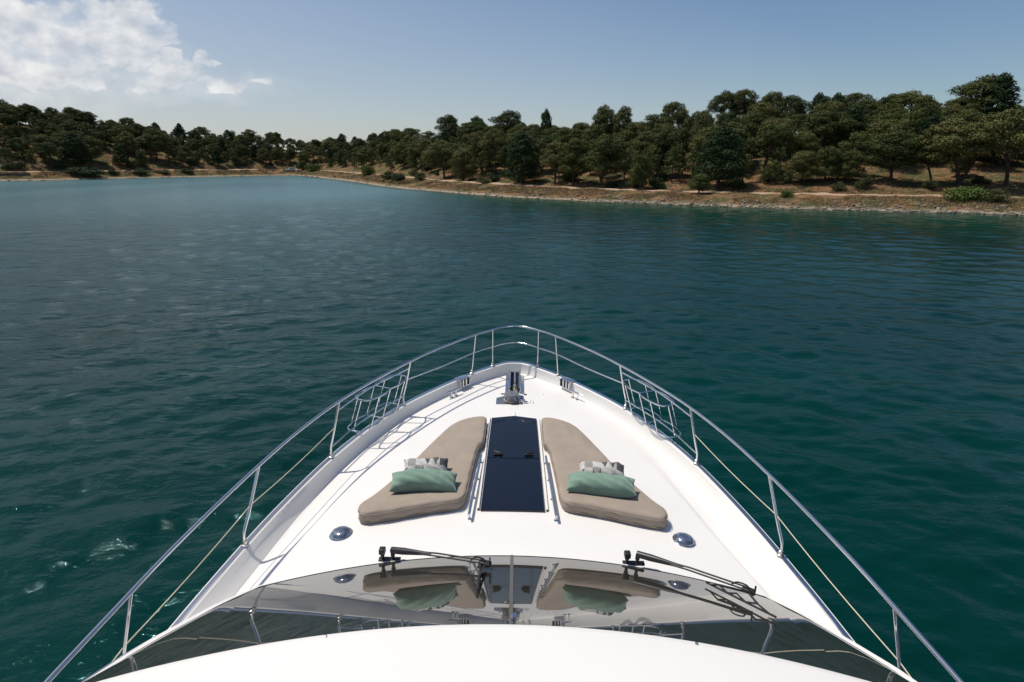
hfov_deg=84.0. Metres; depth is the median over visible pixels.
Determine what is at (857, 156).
pine tree
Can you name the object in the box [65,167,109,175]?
shrub
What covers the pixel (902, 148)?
pine tree
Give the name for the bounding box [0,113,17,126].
pine tree
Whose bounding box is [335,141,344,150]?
pine tree
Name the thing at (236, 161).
shrub
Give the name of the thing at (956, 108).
pine tree
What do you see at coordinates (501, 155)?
pine tree
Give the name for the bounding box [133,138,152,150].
pine tree
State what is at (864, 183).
shrub
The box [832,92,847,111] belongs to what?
pine tree
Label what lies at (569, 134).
pine tree
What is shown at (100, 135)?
pine tree
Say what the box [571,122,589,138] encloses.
pine tree
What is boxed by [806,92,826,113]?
pine tree
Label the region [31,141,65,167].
pine tree
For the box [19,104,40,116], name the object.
pine tree
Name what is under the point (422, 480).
pillow
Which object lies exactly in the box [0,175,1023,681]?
sea water
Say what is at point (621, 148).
pine tree
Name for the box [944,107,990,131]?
pine tree
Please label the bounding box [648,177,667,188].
shrub
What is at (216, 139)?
pine tree
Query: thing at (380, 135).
pine tree
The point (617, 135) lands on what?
pine tree
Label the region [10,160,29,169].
shrub
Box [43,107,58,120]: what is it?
pine tree
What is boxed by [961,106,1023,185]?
pine tree
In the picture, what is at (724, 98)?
pine tree
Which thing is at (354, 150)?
pine tree
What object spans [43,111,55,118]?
pine tree
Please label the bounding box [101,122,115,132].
pine tree
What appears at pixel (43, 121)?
pine tree
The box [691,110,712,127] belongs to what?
pine tree
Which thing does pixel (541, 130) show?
pine tree
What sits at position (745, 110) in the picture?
pine tree
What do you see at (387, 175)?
shrub
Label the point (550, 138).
pine tree
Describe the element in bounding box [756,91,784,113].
pine tree
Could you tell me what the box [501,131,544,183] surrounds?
pine tree
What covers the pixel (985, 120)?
pine tree
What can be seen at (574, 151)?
pine tree
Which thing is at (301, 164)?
shrub
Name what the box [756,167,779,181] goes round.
shrub
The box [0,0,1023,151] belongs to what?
sky
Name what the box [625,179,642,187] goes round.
shrub
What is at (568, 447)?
sun pad
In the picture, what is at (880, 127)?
pine tree
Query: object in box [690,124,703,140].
pine tree
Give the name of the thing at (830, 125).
pine tree
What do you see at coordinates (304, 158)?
pine tree
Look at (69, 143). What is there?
pine tree
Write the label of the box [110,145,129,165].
pine tree
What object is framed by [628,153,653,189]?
pine tree
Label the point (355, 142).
pine tree
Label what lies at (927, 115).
pine tree
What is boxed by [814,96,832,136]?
pine tree
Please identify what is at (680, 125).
pine tree
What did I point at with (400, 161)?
pine tree
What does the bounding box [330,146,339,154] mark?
pine tree
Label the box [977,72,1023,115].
pine tree
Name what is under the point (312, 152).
pine tree
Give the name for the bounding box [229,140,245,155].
pine tree
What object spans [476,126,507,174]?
pine tree
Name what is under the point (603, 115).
pine tree
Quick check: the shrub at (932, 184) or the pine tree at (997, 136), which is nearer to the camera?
the shrub at (932, 184)
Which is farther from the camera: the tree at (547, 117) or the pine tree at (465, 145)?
the tree at (547, 117)
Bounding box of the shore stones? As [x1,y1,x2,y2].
[7,170,1023,214]
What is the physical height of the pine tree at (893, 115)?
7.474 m
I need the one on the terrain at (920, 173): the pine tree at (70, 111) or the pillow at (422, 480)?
the pine tree at (70, 111)
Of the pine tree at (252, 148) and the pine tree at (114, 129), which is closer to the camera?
the pine tree at (114, 129)
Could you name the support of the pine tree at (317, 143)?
on the terrain at (920, 173)
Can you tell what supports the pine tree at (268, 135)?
on the terrain at (920, 173)
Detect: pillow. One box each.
[388,468,457,492]
[404,457,447,470]
[566,471,635,497]
[579,461,623,475]
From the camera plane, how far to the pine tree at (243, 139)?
283.36 m
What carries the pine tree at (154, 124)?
on the terrain at (920, 173)
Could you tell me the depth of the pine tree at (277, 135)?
301.33 m
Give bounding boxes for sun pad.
[358,416,486,523]
[541,417,667,528]
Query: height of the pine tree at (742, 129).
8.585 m
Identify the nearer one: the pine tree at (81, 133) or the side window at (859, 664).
the side window at (859, 664)
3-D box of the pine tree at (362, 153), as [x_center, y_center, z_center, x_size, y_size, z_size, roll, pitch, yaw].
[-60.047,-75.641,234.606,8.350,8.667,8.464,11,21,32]
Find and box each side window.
[84,588,256,681]
[767,598,910,681]
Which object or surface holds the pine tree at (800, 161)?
on the terrain at (920, 173)
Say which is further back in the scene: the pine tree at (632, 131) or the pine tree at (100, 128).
the pine tree at (100, 128)
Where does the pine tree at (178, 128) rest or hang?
on the terrain at (920, 173)
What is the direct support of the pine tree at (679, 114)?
on the terrain at (920, 173)
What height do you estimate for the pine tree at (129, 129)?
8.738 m
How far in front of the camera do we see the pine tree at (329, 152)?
277.25 m
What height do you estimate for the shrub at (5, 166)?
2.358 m
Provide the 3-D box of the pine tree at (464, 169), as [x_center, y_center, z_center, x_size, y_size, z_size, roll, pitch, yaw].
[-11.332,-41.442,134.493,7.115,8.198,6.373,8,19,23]
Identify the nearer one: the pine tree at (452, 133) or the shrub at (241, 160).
the pine tree at (452, 133)
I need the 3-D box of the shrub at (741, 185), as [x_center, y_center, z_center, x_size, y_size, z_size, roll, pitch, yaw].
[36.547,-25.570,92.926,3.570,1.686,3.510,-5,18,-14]
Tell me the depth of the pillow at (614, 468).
6.19 m
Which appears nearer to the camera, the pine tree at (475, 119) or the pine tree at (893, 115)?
the pine tree at (893, 115)
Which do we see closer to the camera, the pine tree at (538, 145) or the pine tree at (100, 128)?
the pine tree at (538, 145)
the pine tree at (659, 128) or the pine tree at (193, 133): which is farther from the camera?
the pine tree at (193, 133)
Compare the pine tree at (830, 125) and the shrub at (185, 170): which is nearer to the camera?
the pine tree at (830, 125)
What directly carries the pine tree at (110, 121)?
on the terrain at (920, 173)
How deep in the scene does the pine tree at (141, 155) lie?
237.10 m
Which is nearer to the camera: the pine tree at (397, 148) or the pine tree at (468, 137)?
the pine tree at (468, 137)
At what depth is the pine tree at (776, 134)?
95.36 m
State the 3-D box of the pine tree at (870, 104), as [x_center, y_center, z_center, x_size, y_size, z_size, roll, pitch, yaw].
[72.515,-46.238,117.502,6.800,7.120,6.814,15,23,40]
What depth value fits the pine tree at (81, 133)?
231.40 m
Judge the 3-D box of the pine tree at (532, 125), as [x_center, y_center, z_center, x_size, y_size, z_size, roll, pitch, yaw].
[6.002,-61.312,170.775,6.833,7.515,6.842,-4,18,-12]
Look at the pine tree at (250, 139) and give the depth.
289.26 m
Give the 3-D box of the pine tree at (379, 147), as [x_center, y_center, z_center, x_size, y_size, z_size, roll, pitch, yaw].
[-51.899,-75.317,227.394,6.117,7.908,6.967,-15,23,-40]
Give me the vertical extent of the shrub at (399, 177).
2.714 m
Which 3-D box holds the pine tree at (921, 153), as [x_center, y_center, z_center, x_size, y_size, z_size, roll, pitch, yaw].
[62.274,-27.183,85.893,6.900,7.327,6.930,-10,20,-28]
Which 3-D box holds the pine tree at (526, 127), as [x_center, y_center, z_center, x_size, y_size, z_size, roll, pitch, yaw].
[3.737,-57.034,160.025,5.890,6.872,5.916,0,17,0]
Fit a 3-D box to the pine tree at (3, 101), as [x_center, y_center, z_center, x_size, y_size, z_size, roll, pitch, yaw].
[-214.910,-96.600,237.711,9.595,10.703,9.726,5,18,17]
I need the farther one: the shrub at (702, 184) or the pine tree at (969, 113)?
the pine tree at (969, 113)
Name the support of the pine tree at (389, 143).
on the terrain at (920, 173)
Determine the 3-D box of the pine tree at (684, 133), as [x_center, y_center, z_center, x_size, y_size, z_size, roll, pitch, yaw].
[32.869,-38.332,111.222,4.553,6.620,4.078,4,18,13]
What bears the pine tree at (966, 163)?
on the terrain at (920, 173)
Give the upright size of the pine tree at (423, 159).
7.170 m
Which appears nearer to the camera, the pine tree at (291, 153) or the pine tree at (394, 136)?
the pine tree at (394, 136)
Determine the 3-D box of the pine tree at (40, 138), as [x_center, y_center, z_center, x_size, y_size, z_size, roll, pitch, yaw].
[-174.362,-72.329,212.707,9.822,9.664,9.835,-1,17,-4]
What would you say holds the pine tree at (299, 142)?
on the terrain at (920, 173)
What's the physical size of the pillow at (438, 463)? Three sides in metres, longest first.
0.494 x 0.257 x 0.230 m
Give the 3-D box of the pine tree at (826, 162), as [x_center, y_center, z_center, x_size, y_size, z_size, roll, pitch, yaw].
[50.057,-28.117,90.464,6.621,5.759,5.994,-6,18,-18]
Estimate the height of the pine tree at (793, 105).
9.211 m
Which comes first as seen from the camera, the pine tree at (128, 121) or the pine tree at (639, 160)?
the pine tree at (639, 160)
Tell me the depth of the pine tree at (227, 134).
286.51 m
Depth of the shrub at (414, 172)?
166.75 m
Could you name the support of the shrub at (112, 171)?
on the terrain at (920, 173)
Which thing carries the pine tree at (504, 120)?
on the terrain at (920, 173)
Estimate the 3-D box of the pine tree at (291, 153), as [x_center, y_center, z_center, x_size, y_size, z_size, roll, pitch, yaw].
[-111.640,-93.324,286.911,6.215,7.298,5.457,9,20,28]
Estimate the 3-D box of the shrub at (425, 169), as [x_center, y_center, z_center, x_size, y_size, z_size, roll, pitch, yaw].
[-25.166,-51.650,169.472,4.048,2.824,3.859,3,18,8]
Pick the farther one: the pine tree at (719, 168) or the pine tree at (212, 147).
the pine tree at (212, 147)
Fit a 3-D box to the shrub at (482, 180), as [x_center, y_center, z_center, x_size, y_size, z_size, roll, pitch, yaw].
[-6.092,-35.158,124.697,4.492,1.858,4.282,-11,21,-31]
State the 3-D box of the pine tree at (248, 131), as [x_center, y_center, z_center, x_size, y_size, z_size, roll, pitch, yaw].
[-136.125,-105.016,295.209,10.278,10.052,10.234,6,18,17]
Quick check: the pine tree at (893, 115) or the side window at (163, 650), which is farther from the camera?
the pine tree at (893, 115)
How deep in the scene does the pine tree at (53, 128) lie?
225.00 m
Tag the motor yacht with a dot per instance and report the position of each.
(510, 571)
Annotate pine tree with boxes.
[0,99,8,104]
[0,104,20,122]
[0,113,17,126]
[5,137,27,155]
[6,104,26,126]
[8,125,23,137]
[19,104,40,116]
[28,134,60,159]
[31,119,52,134]
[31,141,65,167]
[36,112,47,133]
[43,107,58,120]
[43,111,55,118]
[43,123,63,136]
[50,129,80,146]
[51,113,75,123]
[57,131,95,166]
[59,107,82,122]
[60,119,84,130]
[72,130,90,141]
[74,111,97,123]
[76,136,105,155]
[95,126,107,140]
[95,131,107,147]
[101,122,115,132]
[105,119,117,126]
[106,126,128,137]
[110,131,138,160]
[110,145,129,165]
[119,117,134,126]
[120,125,135,137]
[131,123,147,136]
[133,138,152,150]
[135,150,149,166]
[139,128,174,160]
[151,122,162,130]
[161,135,179,145]
[174,123,186,140]
[175,150,189,166]
[180,145,190,156]
[185,129,203,142]
[186,138,204,152]
[194,126,207,135]
[201,137,213,144]
[205,144,220,154]
[210,150,224,165]
[211,136,227,144]
[217,137,228,154]
[223,130,233,141]
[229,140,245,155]
[234,134,251,146]
[234,144,248,157]
[240,128,260,140]
[244,135,253,149]
[249,144,257,159]
[256,148,271,165]
[264,132,272,144]
[266,143,274,153]
[268,136,278,147]
[270,148,281,161]
[272,132,283,144]
[282,138,295,144]
[285,148,296,159]
[295,140,306,147]
[296,143,306,151]
[298,152,308,162]
[300,144,320,162]
[310,139,321,146]
[320,140,334,149]
[322,136,335,143]
[324,147,335,162]
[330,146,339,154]
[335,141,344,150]
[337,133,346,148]
[337,150,346,166]
[346,145,352,156]
[351,146,368,165]
[352,139,366,146]
[355,147,375,164]
[356,138,366,147]
[368,133,376,143]
[373,133,385,148]
[374,138,386,145]
[374,142,387,160]
[382,129,399,141]
[385,140,396,149]
[389,131,401,141]
[389,141,407,167]
[394,152,406,165]
[398,128,422,138]
[400,135,410,143]
[405,140,424,161]
[406,137,415,143]
[413,138,439,154]
[416,131,438,142]
[420,148,436,172]
[422,138,456,178]
[434,114,460,137]
[438,131,449,140]
[447,147,477,180]
[448,129,457,137]
[451,144,460,151]
[456,122,471,134]
[457,143,471,161]
[462,122,485,133]
[462,133,472,144]
[467,130,489,172]
[468,115,482,122]
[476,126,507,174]
[481,126,497,133]
[487,109,525,134]
[495,145,518,173]
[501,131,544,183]
[505,125,525,140]
[506,130,534,144]
[522,138,547,171]
[523,125,533,131]
[528,123,538,129]
[537,126,546,134]
[538,139,572,184]
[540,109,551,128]
[540,126,562,138]
[542,134,565,146]
[553,128,579,142]
[558,138,590,184]
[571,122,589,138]
[582,124,606,145]
[582,133,628,185]
[591,104,616,134]
[611,106,632,136]
[612,132,621,138]
[618,139,626,150]
[619,121,647,143]
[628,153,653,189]
[630,130,655,156]
[639,114,663,130]
[647,127,683,172]
[651,122,678,132]
[655,101,688,125]
[669,127,690,155]
[675,114,692,127]
[687,125,734,169]
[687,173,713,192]
[689,123,747,188]
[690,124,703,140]
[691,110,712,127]
[706,90,743,115]
[715,112,727,125]
[722,110,739,153]
[726,121,753,165]
[730,88,760,114]
[734,103,755,114]
[737,102,779,122]
[740,109,769,137]
[748,123,796,167]
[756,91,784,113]
[758,118,797,158]
[773,94,814,118]
[779,130,820,169]
[782,150,820,182]
[791,113,824,149]
[795,110,859,160]
[805,145,847,180]
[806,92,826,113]
[810,99,846,141]
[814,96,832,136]
[825,104,868,148]
[831,149,872,182]
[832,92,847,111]
[836,131,880,175]
[838,92,877,106]
[849,99,881,115]
[854,104,870,129]
[859,127,926,181]
[864,117,914,168]
[867,113,918,153]
[876,93,897,110]
[885,106,915,120]
[890,88,942,114]
[906,137,952,180]
[912,106,930,134]
[913,117,996,185]
[918,113,942,148]
[935,97,982,114]
[941,104,967,120]
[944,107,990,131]
[946,73,1017,114]
[946,146,974,174]
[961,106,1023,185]
[962,127,1009,167]
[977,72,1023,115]
[977,112,1022,163]
[1013,104,1023,110]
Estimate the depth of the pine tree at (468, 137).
170.10 m
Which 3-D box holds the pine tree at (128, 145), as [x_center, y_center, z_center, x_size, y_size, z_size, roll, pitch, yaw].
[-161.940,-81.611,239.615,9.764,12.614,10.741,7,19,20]
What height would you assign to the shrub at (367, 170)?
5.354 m
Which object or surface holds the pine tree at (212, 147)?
on the terrain at (920, 173)
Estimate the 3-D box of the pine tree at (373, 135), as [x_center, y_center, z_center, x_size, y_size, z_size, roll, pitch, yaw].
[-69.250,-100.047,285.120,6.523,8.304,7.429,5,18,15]
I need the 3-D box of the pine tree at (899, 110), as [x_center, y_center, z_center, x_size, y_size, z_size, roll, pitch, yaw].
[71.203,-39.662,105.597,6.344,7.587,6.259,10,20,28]
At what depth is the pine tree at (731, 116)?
107.59 m
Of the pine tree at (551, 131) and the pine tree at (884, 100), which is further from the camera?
the pine tree at (551, 131)
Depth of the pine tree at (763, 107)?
118.22 m
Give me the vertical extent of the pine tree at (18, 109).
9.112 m
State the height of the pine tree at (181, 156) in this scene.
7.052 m
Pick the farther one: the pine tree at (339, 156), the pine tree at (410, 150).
the pine tree at (339, 156)
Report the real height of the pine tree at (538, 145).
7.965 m
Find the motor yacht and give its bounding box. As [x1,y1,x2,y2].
[44,325,963,681]
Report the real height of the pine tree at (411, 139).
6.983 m
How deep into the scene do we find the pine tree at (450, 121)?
198.74 m
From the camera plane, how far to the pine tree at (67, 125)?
237.97 m
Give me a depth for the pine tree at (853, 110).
102.23 m
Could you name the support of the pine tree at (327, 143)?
on the terrain at (920, 173)
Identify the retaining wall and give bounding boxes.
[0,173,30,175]
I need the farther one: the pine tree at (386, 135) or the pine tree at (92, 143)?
the pine tree at (386, 135)
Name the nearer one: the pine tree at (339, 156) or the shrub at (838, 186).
the shrub at (838, 186)
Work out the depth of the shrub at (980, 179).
83.36 m
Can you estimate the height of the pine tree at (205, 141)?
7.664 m
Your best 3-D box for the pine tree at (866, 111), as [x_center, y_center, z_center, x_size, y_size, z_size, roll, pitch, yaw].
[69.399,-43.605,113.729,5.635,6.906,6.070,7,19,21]
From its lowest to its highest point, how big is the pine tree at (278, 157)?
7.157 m
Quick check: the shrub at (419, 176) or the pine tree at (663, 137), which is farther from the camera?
the shrub at (419, 176)
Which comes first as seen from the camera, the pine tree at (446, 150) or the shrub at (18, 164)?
the pine tree at (446, 150)
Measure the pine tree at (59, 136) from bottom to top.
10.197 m
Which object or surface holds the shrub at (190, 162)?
on the terrain at (920, 173)
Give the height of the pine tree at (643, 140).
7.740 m
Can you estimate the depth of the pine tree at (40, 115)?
232.07 m
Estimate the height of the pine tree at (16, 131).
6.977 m
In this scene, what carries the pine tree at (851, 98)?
on the terrain at (920, 173)
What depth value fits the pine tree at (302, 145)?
294.78 m
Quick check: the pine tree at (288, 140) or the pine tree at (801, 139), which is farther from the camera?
the pine tree at (288, 140)
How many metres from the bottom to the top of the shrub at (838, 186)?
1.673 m
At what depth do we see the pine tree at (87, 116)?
253.38 m
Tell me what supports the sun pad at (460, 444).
on the motor yacht
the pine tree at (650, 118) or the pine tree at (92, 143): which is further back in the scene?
the pine tree at (92, 143)
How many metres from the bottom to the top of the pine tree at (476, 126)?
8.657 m
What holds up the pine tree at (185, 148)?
on the terrain at (920, 173)
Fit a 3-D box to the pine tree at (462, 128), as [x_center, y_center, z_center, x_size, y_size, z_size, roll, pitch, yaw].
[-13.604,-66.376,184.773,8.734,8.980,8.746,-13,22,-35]
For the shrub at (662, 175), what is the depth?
102.06 m
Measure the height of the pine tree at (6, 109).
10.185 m
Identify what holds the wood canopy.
on the terrain at (920, 173)
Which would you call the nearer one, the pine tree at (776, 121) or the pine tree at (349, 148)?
the pine tree at (776, 121)
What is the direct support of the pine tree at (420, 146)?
on the terrain at (920, 173)
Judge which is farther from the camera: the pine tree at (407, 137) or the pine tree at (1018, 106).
the pine tree at (407, 137)
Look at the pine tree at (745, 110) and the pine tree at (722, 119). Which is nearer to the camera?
the pine tree at (722, 119)
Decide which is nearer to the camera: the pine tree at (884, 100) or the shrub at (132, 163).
the pine tree at (884, 100)
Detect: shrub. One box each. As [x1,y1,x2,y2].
[0,164,12,168]
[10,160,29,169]
[53,160,69,168]
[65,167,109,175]
[107,169,120,173]
[123,161,137,166]
[131,169,150,173]
[153,169,170,173]
[180,168,193,172]
[186,157,199,164]
[231,158,243,165]
[239,158,249,164]
[295,160,308,169]
[303,164,322,171]
[361,165,375,175]
[380,171,394,179]
[390,173,405,180]
[408,169,418,175]
[413,172,426,180]
[421,166,432,171]
[475,177,490,183]
[485,172,501,180]
[509,173,526,182]
[560,169,578,181]
[606,181,617,187]
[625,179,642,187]
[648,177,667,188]
[654,170,667,180]
[727,180,748,188]
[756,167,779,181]
[775,173,792,183]
[780,190,795,197]
[830,181,848,190]
[853,175,877,188]
[919,179,942,188]
[940,185,994,202]
[969,174,993,183]
[982,188,1013,201]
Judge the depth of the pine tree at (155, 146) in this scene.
245.38 m
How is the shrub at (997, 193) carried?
on the terrain at (920, 173)
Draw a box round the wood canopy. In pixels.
[0,103,1023,185]
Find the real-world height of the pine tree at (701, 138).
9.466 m
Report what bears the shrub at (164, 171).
on the terrain at (920, 173)
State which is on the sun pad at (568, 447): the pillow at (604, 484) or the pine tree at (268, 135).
the pillow at (604, 484)
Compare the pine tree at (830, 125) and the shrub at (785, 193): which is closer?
the shrub at (785, 193)
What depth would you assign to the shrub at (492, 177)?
127.29 m
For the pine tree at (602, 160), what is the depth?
103.14 m
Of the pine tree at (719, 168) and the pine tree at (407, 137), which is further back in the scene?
the pine tree at (407, 137)
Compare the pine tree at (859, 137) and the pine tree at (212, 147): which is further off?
the pine tree at (212, 147)
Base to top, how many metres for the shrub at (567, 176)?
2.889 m
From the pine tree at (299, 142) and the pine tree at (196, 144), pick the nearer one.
the pine tree at (196, 144)
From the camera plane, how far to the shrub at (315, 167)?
264.26 m
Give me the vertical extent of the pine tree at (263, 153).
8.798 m
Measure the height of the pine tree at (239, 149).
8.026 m
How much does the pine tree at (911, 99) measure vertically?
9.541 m
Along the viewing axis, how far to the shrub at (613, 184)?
103.86 m
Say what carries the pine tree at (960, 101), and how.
on the terrain at (920, 173)
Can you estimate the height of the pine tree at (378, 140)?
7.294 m
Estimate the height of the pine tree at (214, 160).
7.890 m
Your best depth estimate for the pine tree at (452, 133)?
194.44 m
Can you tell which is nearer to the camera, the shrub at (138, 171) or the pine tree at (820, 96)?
the pine tree at (820, 96)
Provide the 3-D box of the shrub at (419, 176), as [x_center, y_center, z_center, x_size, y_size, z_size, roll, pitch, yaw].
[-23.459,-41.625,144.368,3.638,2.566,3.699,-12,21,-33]
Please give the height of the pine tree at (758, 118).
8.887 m
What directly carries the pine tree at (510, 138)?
on the terrain at (920, 173)
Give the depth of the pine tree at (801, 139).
96.36 m
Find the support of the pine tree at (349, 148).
on the terrain at (920, 173)
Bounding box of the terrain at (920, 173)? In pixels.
[0,123,1023,214]
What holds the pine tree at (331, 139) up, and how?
on the terrain at (920, 173)
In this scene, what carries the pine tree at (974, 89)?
on the terrain at (920, 173)
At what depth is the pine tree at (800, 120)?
105.81 m
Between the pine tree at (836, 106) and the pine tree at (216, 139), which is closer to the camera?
the pine tree at (836, 106)
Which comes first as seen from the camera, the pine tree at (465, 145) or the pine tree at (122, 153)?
the pine tree at (465, 145)
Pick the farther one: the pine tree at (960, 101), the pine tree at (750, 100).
the pine tree at (750, 100)
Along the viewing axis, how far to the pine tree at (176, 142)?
261.23 m
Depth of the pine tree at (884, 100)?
117.42 m
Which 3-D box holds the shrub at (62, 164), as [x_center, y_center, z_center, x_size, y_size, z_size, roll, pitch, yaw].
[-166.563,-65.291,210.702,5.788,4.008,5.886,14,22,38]
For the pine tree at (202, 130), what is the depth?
288.07 m
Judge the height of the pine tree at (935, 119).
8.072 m
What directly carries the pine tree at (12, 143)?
on the terrain at (920, 173)
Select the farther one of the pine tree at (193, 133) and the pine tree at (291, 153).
the pine tree at (291, 153)
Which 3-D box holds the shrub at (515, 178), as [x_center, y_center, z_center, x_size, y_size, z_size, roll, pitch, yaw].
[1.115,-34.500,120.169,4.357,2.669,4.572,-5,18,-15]
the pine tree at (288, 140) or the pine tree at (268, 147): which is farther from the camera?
the pine tree at (288, 140)
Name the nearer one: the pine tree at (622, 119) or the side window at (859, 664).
the side window at (859, 664)
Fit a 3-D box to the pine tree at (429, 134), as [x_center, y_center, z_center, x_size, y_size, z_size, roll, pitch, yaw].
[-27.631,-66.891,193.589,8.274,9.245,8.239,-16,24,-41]
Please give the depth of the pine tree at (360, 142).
266.71 m
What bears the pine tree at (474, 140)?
on the terrain at (920, 173)
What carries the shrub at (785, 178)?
on the terrain at (920, 173)
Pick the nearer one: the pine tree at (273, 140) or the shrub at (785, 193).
the shrub at (785, 193)
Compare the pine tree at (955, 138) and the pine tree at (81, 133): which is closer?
the pine tree at (955, 138)
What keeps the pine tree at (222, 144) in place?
on the terrain at (920, 173)
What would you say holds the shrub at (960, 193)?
on the terrain at (920, 173)
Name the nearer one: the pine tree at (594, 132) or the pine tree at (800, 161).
the pine tree at (800, 161)
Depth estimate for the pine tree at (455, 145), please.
149.82 m
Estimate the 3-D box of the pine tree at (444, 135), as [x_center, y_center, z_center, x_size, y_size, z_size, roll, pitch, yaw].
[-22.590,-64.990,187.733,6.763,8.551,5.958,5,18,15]
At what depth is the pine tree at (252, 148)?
278.15 m
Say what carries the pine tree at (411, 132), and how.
on the terrain at (920, 173)
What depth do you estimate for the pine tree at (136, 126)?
260.03 m
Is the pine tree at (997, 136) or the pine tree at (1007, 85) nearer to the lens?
the pine tree at (997, 136)
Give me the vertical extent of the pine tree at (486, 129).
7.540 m
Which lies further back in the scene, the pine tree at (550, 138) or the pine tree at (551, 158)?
the pine tree at (550, 138)
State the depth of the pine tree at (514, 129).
153.57 m
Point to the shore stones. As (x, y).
(943, 210)
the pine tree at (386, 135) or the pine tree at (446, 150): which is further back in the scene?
the pine tree at (386, 135)
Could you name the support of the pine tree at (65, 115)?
on the terrain at (920, 173)

